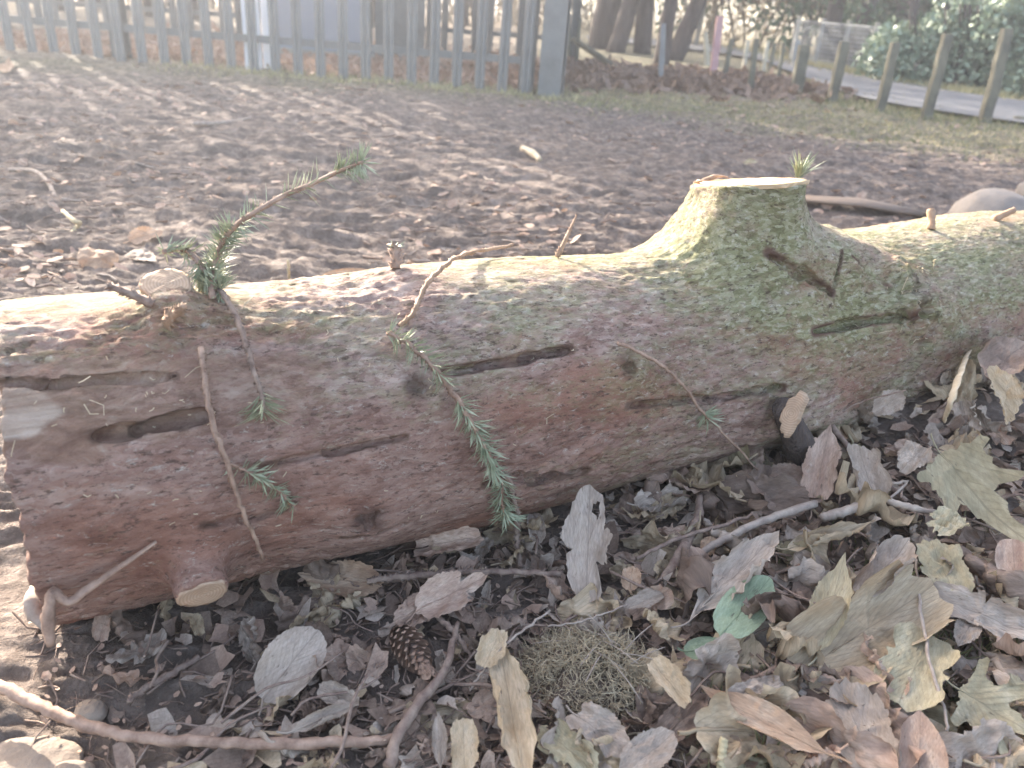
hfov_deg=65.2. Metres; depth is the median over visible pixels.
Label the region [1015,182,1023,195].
boulder
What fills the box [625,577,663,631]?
dead leaf
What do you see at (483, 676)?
dead leaf
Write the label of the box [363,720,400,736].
dead leaf
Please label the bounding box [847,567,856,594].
dead leaf
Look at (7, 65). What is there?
dead leaf
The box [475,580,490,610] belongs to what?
dead leaf
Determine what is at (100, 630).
dead leaf
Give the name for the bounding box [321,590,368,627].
dead leaf
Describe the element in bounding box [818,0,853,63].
ivy tree
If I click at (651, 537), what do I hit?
dead leaf
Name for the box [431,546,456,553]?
dead leaf
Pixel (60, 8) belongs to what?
bare tree
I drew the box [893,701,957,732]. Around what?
dead leaf
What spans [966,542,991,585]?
dead leaf
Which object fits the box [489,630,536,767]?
dead leaf
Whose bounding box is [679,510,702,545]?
dead leaf
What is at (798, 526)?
dead leaf
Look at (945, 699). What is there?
dead leaf
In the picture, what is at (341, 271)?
dead leaf
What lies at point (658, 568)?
dead leaf
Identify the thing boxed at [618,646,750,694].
dead leaf
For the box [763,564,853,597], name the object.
dead leaf
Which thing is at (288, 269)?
straw
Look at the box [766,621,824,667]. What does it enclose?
dead leaf
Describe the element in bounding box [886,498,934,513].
stick
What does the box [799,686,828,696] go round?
dead leaf
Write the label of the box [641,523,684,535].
dead leaf
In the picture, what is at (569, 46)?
stake
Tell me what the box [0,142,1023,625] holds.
felled log
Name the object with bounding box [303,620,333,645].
dead leaf
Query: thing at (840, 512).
stick
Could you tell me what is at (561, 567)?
dead leaf
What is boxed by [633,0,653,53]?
bare tree
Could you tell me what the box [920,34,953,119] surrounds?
verge post
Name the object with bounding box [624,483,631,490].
dead leaf
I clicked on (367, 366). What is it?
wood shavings
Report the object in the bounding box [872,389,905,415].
dead leaf
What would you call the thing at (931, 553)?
dead leaf
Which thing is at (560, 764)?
dead leaf
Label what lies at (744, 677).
dead leaf
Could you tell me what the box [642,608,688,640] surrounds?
dead leaf
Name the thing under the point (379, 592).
dead leaf
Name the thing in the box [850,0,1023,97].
ivy hedge
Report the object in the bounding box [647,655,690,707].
dead leaf
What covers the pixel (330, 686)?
dead leaf
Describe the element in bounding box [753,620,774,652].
dead leaf
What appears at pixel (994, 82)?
verge post
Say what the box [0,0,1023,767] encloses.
ground
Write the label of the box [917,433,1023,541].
dead leaf
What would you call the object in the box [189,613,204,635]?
dead leaf
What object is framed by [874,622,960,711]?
dead leaf
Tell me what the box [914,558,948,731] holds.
stick
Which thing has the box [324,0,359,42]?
door
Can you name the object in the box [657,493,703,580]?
stick
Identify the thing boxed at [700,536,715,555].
dead leaf
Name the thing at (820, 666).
dead leaf
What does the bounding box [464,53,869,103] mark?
leaf bank
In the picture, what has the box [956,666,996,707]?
dead leaf
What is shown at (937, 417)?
dead leaf
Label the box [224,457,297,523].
fir sprig
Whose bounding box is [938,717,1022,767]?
dead leaf
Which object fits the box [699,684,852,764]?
dead leaf
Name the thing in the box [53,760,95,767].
stone
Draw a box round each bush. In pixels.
[163,0,232,8]
[209,0,234,8]
[425,0,655,30]
[426,0,543,23]
[441,0,543,26]
[452,0,747,36]
[494,0,779,41]
[571,0,800,41]
[655,0,985,56]
[700,0,1022,49]
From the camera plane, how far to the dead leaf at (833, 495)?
1.04 m
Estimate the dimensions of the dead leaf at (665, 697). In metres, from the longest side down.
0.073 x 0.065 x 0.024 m
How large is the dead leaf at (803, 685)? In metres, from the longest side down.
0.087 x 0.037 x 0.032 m
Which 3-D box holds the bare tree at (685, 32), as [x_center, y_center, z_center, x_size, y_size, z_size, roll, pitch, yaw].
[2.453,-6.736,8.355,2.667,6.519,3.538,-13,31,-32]
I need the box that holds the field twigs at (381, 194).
[0,77,1023,294]
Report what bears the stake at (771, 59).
on the ground at (304, 236)
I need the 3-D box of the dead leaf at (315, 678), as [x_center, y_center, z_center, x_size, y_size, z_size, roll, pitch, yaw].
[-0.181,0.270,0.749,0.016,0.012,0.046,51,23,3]
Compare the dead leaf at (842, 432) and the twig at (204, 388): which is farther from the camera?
the dead leaf at (842, 432)
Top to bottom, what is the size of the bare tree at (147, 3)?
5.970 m
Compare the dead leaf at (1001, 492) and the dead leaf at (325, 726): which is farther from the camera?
the dead leaf at (1001, 492)
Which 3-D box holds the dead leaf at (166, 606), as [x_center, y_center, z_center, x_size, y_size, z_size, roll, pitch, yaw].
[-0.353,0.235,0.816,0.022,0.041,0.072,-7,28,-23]
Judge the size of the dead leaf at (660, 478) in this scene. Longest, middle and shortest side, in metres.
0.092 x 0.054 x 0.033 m
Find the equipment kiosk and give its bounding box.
[277,0,374,57]
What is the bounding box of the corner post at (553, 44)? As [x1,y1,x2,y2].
[537,0,568,98]
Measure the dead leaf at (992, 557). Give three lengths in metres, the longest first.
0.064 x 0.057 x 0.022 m
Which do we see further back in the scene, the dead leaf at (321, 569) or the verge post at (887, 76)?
the verge post at (887, 76)
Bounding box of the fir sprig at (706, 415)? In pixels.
[617,341,757,470]
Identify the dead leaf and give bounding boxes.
[0,57,13,72]
[0,266,20,278]
[73,247,118,270]
[91,615,110,641]
[100,662,152,686]
[105,609,147,643]
[105,628,166,664]
[124,226,162,243]
[124,248,156,261]
[157,599,178,633]
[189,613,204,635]
[200,669,238,719]
[236,615,262,671]
[253,626,326,715]
[256,731,310,758]
[257,693,299,722]
[274,594,298,613]
[275,591,342,632]
[276,703,354,733]
[287,606,328,629]
[297,690,316,717]
[297,751,339,767]
[298,559,383,597]
[303,559,345,598]
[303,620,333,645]
[307,572,339,615]
[308,655,336,685]
[311,703,344,731]
[313,638,350,681]
[314,684,351,731]
[317,680,359,705]
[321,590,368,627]
[322,268,366,275]
[333,633,351,642]
[345,644,388,675]
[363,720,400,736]
[363,746,404,758]
[373,582,391,605]
[383,678,435,724]
[392,557,411,595]
[393,592,430,626]
[399,664,432,700]
[403,552,427,570]
[405,570,487,623]
[413,526,483,557]
[416,738,450,762]
[430,695,474,723]
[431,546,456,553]
[432,712,447,767]
[434,652,445,687]
[443,754,451,767]
[450,718,478,767]
[454,644,474,660]
[462,635,478,654]
[464,664,488,690]
[465,689,496,719]
[470,536,493,563]
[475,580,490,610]
[475,628,507,667]
[477,721,486,752]
[480,608,530,635]
[483,520,538,558]
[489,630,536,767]
[491,546,524,567]
[509,639,521,666]
[519,508,559,529]
[520,539,559,570]
[523,542,545,569]
[527,512,545,548]
[537,718,598,767]
[539,695,577,767]
[541,761,568,767]
[543,574,573,600]
[544,582,631,639]
[549,565,565,572]
[560,484,612,602]
[564,701,629,757]
[575,728,642,760]
[576,617,635,656]
[593,735,619,767]
[609,559,641,582]
[613,551,640,565]
[613,599,624,634]
[617,479,662,523]
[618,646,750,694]
[619,727,677,767]
[621,503,656,520]
[621,520,677,561]
[621,566,641,593]
[621,588,641,599]
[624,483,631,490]
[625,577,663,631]
[625,588,663,608]
[626,483,687,513]
[627,685,690,740]
[628,584,673,620]
[638,684,656,731]
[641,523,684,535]
[642,490,688,520]
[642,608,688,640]
[646,467,710,493]
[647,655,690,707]
[651,579,677,586]
[653,559,678,582]
[654,693,708,741]
[663,554,720,576]
[663,580,697,609]
[665,452,757,488]
[668,467,699,486]
[668,532,714,618]
[671,531,778,627]
[677,664,835,767]
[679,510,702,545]
[681,633,740,695]
[686,485,735,523]
[687,545,711,561]
[690,461,746,502]
[692,582,717,599]
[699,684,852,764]
[700,470,810,518]
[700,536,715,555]
[703,517,742,549]
[714,513,758,552]
[714,614,765,670]
[723,673,751,690]
[727,675,783,698]
[728,445,772,468]
[730,735,740,757]
[732,498,768,526]
[735,752,773,767]
[737,515,767,535]
[739,532,762,570]
[741,592,809,622]
[742,159,756,163]
[742,446,763,472]
[747,462,775,509]
[747,524,775,538]
[748,532,769,567]
[750,661,785,677]
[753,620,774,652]
[761,556,829,591]
[762,514,781,528]
[762,516,818,530]
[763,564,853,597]
[765,639,774,667]
[766,619,778,642]
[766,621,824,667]
[768,462,802,485]
[773,524,811,556]
[773,662,856,724]
[774,581,812,613]
[775,518,797,535]
[775,519,875,550]
[775,614,784,623]
[776,540,812,564]
[784,743,849,767]
[785,695,898,767]
[786,459,851,499]
[786,557,954,693]
[786,650,851,682]
[788,497,860,527]
[790,549,852,588]
[796,663,829,674]
[796,670,843,684]
[797,665,829,695]
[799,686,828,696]
[800,424,841,519]
[803,529,830,570]
[804,688,890,726]
[807,552,853,666]
[812,422,870,442]
[812,495,842,519]
[825,677,901,767]
[827,540,864,564]
[827,704,914,763]
[835,460,921,528]
[840,426,852,438]
[843,665,925,767]
[847,434,891,478]
[847,443,892,493]
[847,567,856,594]
[853,535,917,596]
[857,403,884,436]
[860,632,911,698]
[862,513,889,559]
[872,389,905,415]
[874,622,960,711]
[884,439,906,455]
[886,492,921,531]
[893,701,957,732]
[897,440,932,474]
[898,710,948,767]
[905,431,922,446]
[909,524,930,548]
[916,538,974,596]
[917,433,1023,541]
[917,556,953,577]
[922,401,953,441]
[923,422,954,457]
[924,381,956,400]
[926,506,969,535]
[933,581,1023,639]
[935,629,963,655]
[937,370,953,385]
[937,701,967,734]
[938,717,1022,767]
[939,414,968,439]
[939,695,947,703]
[942,359,981,401]
[944,398,982,436]
[945,656,1023,754]
[947,617,963,651]
[947,681,960,696]
[948,702,959,727]
[950,651,1023,684]
[953,427,980,449]
[953,615,981,646]
[955,522,988,555]
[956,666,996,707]
[961,546,1023,609]
[963,733,1023,767]
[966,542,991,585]
[966,757,995,767]
[969,400,1002,444]
[972,575,987,631]
[975,373,993,392]
[975,575,1000,599]
[977,336,1023,380]
[980,489,1005,538]
[980,536,1002,550]
[982,424,1014,444]
[982,635,1022,652]
[986,551,995,565]
[987,365,1023,424]
[989,570,1022,609]
[992,457,1017,482]
[992,659,1023,718]
[993,633,1023,661]
[995,539,1023,571]
[1001,421,1011,431]
[1008,673,1023,710]
[1009,674,1023,705]
[1010,422,1023,434]
[1010,456,1023,469]
[1012,374,1023,388]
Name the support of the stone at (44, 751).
on the ground at (304, 236)
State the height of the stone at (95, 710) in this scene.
0.015 m
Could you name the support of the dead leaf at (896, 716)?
on the ground at (304, 236)
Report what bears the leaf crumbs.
on the ground at (304, 236)
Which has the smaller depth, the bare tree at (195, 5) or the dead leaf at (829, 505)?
the dead leaf at (829, 505)
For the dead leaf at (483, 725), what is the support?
on the ground at (304, 236)
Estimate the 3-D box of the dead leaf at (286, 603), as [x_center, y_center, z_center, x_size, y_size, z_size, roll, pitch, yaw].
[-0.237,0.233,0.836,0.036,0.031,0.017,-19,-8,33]
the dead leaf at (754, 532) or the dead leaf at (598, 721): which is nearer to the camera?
the dead leaf at (598, 721)
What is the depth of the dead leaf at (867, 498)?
0.95 m
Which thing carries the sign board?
on the ground at (304, 236)
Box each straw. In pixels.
[0,67,1023,288]
[287,259,290,278]
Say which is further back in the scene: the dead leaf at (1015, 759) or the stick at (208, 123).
the stick at (208, 123)
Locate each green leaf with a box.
[677,636,715,659]
[713,575,774,637]
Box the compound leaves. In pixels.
[0,19,538,91]
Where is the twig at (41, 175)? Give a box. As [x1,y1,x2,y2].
[8,167,56,195]
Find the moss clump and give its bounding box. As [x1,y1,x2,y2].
[510,614,664,732]
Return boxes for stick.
[0,679,391,750]
[191,117,251,125]
[382,621,459,767]
[435,616,472,657]
[469,609,550,690]
[548,604,628,626]
[636,513,752,559]
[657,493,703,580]
[702,500,817,552]
[716,736,727,767]
[782,564,832,592]
[818,502,857,521]
[831,424,907,501]
[842,390,905,411]
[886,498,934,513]
[890,480,908,497]
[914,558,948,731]
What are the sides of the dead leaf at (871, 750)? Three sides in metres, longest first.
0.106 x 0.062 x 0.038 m
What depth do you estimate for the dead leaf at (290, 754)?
0.68 m
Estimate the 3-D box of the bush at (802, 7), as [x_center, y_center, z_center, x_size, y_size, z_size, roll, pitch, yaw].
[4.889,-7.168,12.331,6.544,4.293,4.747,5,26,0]
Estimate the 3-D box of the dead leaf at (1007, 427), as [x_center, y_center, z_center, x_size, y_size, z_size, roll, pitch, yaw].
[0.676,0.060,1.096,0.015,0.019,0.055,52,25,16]
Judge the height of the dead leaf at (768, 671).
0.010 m
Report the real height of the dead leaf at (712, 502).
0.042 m
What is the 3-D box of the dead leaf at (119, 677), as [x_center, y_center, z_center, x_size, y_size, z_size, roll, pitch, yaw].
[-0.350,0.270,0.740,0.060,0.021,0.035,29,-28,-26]
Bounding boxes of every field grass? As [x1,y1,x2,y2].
[409,85,1023,169]
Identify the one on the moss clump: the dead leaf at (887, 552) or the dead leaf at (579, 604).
the dead leaf at (579, 604)
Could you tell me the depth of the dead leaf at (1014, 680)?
0.76 m
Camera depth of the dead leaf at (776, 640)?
0.81 m
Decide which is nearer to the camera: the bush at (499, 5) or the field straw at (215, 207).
the field straw at (215, 207)
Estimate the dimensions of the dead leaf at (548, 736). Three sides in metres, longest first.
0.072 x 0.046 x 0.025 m
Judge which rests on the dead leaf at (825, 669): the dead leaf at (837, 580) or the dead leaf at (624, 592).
the dead leaf at (837, 580)
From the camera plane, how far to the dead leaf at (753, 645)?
0.80 m
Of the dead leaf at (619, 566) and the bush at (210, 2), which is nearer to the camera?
the dead leaf at (619, 566)
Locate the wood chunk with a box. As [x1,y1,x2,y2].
[520,145,541,161]
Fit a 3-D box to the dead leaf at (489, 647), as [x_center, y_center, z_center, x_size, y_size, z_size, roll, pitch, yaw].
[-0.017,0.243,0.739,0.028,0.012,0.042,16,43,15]
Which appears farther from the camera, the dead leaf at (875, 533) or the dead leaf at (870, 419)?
the dead leaf at (870, 419)
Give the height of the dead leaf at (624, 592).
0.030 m
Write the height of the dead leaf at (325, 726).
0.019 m
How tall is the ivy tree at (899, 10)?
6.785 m
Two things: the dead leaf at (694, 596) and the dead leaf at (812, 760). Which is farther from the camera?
the dead leaf at (694, 596)
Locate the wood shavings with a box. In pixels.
[11,246,952,526]
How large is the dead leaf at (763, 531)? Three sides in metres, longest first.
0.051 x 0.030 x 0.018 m
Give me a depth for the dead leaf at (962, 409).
1.11 m
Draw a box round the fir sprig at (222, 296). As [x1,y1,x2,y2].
[156,234,292,426]
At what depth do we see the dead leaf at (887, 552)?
0.87 m
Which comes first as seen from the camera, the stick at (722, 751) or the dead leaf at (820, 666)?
the stick at (722, 751)
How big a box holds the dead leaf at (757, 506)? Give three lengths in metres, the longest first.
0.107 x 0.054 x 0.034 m
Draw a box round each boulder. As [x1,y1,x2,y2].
[947,188,1023,213]
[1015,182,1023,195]
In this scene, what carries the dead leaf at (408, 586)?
on the ground at (304, 236)
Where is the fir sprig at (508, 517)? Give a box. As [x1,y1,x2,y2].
[483,477,527,535]
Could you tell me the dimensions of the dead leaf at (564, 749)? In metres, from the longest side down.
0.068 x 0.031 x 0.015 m
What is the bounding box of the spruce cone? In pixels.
[389,624,435,682]
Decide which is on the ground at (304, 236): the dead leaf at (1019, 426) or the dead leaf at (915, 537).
the dead leaf at (1019, 426)
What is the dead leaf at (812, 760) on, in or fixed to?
on the ground at (304, 236)
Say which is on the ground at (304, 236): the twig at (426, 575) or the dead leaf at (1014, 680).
the twig at (426, 575)
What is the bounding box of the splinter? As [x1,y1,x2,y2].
[942,350,971,422]
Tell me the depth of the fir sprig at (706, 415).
0.95 m
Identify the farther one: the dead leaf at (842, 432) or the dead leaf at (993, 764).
the dead leaf at (842, 432)
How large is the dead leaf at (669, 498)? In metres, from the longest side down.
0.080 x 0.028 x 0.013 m
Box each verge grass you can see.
[709,65,1023,139]
[724,45,1023,99]
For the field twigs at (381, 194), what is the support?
on the ground at (304, 236)
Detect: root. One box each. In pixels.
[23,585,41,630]
[39,540,156,647]
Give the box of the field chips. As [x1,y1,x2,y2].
[0,58,1023,291]
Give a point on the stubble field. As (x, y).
(724, 13)
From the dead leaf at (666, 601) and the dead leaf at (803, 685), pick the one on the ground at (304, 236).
the dead leaf at (666, 601)
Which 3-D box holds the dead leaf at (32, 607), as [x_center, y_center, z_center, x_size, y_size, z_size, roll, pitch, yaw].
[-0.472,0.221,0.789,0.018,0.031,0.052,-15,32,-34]
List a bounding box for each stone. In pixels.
[0,735,83,767]
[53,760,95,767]
[73,699,107,721]
[1010,116,1023,124]
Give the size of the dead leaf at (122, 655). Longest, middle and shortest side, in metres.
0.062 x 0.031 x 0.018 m
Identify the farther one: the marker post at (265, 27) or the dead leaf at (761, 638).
the marker post at (265, 27)
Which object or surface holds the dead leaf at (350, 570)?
on the ground at (304, 236)
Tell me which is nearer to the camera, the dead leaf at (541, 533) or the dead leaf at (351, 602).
the dead leaf at (351, 602)
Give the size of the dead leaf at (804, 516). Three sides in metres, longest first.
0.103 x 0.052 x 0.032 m
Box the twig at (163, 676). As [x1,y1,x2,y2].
[126,653,200,706]
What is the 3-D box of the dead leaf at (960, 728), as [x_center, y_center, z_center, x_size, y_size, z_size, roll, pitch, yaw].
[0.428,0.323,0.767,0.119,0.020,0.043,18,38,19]
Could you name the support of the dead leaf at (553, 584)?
on the ground at (304, 236)
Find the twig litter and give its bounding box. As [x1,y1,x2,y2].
[12,416,1023,767]
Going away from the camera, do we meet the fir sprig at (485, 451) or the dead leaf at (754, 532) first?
the fir sprig at (485, 451)
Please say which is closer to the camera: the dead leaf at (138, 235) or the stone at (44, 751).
the stone at (44, 751)
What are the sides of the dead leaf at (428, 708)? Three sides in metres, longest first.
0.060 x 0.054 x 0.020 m
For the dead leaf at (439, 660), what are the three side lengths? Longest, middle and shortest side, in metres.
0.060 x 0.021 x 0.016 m
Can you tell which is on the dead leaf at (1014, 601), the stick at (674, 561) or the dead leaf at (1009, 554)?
the dead leaf at (1009, 554)
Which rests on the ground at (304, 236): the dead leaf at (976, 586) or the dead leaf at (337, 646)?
the dead leaf at (976, 586)
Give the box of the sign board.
[241,0,262,69]
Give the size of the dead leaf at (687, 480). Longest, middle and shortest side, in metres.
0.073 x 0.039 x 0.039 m
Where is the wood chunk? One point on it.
(532, 153)
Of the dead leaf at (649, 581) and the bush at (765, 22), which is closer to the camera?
the dead leaf at (649, 581)
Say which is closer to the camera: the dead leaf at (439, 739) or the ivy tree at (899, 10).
the dead leaf at (439, 739)
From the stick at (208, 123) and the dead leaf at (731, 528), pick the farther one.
the stick at (208, 123)
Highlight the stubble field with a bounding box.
[582,0,852,20]
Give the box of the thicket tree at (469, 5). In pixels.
[466,0,488,25]
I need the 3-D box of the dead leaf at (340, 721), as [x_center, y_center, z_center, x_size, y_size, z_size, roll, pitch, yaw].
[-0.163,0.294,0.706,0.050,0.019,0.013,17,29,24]
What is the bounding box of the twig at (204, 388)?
[196,346,296,560]
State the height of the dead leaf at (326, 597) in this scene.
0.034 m
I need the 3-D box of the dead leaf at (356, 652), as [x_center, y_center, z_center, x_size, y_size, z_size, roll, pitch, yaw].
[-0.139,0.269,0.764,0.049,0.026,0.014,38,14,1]
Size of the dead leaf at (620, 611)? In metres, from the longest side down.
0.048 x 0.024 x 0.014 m
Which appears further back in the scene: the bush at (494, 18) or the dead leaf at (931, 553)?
the bush at (494, 18)
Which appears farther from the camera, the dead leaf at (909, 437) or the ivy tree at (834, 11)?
the ivy tree at (834, 11)
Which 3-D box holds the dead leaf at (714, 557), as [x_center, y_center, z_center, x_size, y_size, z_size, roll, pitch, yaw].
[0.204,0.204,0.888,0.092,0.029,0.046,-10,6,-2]
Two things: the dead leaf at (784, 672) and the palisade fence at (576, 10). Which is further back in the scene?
the palisade fence at (576, 10)
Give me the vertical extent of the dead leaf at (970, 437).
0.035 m
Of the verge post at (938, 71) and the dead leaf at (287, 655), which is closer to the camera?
the dead leaf at (287, 655)
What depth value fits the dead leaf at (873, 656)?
0.77 m
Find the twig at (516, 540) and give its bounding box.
[504,473,524,568]
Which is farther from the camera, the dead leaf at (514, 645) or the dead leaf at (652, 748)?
the dead leaf at (514, 645)
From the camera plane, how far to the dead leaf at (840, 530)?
0.90 m
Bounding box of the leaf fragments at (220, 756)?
[108,382,1023,767]
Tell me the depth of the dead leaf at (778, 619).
0.84 m
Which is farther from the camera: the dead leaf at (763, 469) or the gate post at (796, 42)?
the gate post at (796, 42)
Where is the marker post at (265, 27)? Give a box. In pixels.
[260,0,270,68]
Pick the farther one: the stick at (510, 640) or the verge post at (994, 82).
the verge post at (994, 82)
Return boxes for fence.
[0,0,539,93]
[7,0,541,56]
[560,0,581,94]
[789,16,919,75]
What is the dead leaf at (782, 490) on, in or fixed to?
on the ground at (304, 236)
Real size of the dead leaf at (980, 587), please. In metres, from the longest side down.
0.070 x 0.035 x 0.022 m
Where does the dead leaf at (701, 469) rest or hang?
on the dead leaf at (660, 478)
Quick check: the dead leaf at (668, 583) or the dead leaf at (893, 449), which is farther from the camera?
the dead leaf at (893, 449)
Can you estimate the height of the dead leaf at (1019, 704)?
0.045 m
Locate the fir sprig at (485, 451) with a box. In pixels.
[385,312,514,490]
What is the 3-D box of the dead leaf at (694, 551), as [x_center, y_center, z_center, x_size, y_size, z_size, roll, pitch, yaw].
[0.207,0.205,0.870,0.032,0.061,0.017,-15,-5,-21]
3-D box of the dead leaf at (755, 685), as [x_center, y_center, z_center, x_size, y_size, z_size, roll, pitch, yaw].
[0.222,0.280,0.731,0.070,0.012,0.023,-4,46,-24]
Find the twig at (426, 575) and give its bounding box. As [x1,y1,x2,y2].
[367,566,562,585]
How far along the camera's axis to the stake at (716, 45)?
7.28 m
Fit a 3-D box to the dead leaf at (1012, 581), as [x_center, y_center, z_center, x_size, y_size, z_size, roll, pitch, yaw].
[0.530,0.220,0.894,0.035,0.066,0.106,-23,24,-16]
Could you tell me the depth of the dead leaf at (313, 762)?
0.66 m
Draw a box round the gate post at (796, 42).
[791,39,799,65]
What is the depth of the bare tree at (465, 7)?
11.39 m
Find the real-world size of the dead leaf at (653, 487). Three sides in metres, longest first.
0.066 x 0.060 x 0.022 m
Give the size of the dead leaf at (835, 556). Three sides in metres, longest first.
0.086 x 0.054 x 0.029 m
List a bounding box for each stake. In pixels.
[568,27,570,55]
[575,18,581,60]
[658,23,665,76]
[703,32,709,65]
[709,16,723,70]
[723,38,733,72]
[742,40,749,66]
[747,38,759,91]
[761,40,769,71]
[767,43,775,74]
[777,43,785,76]
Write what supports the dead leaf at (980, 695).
on the dead leaf at (1015, 759)
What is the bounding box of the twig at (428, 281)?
[398,243,513,326]
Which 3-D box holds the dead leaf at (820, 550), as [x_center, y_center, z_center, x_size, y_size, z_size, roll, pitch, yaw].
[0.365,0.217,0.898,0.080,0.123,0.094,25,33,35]
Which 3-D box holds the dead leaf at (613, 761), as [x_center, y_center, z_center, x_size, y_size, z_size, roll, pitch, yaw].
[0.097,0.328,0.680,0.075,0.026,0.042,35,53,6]
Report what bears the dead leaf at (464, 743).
on the ground at (304, 236)
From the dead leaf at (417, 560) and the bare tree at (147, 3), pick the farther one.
the bare tree at (147, 3)
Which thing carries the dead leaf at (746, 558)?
on the twig litter
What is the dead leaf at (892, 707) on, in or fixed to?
on the ground at (304, 236)
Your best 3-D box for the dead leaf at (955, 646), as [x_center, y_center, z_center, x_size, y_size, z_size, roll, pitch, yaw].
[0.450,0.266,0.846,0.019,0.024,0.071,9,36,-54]
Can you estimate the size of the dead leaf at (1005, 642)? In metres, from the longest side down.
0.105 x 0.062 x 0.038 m
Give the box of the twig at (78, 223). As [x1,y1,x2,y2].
[61,209,81,230]
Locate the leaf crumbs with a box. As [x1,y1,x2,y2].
[29,476,1023,767]
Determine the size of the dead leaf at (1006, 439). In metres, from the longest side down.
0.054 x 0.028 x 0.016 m
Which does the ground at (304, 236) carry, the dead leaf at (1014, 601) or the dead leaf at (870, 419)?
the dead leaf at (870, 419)
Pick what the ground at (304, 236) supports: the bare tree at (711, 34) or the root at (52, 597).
the bare tree at (711, 34)
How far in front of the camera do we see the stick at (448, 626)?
0.79 m
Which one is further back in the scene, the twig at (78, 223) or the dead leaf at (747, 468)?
the twig at (78, 223)
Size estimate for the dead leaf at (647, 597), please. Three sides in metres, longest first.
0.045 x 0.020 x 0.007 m
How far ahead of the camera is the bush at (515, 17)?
15.50 m
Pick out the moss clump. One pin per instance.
(580, 672)
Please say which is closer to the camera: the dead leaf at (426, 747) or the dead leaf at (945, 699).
the dead leaf at (426, 747)
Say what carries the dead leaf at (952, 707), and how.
on the dead leaf at (960, 728)
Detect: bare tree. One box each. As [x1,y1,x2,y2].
[58,5,64,10]
[143,0,152,15]
[192,0,199,18]
[463,0,467,28]
[588,0,621,49]
[605,0,639,52]
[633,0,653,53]
[654,0,677,64]
[670,0,706,60]
[684,0,706,44]
[706,0,727,43]
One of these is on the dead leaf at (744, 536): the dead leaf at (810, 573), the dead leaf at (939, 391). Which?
the dead leaf at (810, 573)
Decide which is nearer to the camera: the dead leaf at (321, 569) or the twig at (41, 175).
the dead leaf at (321, 569)
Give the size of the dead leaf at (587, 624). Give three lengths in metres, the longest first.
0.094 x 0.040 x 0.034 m
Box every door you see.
[277,0,314,38]
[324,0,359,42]
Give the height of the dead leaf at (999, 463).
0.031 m
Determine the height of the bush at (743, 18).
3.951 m
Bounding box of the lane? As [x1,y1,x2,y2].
[587,35,1023,121]
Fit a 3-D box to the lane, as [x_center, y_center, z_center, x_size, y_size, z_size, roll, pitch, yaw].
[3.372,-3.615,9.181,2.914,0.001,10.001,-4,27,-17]
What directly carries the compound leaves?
on the ground at (304, 236)
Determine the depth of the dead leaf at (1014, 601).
0.86 m
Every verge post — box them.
[791,44,809,94]
[826,41,849,102]
[874,42,900,112]
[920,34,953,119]
[978,28,1013,122]
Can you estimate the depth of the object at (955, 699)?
0.83 m
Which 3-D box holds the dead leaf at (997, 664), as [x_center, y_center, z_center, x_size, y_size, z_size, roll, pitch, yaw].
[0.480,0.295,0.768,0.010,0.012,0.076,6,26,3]
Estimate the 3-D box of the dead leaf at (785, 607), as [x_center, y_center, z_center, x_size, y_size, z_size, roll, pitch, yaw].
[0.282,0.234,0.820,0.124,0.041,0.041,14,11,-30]
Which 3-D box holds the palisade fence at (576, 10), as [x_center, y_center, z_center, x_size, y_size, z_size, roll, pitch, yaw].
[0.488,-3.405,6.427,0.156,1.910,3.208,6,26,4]
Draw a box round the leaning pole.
[571,37,616,65]
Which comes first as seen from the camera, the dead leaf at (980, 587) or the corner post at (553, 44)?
the dead leaf at (980, 587)
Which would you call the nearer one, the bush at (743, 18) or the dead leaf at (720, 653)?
the dead leaf at (720, 653)
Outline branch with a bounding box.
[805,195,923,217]
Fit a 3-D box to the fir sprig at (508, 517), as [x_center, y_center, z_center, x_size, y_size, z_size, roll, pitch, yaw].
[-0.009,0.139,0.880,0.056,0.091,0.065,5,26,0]
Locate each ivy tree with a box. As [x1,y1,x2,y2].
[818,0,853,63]
[844,0,883,66]
[879,0,919,37]
[914,0,969,63]
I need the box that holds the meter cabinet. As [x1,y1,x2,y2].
[375,0,425,57]

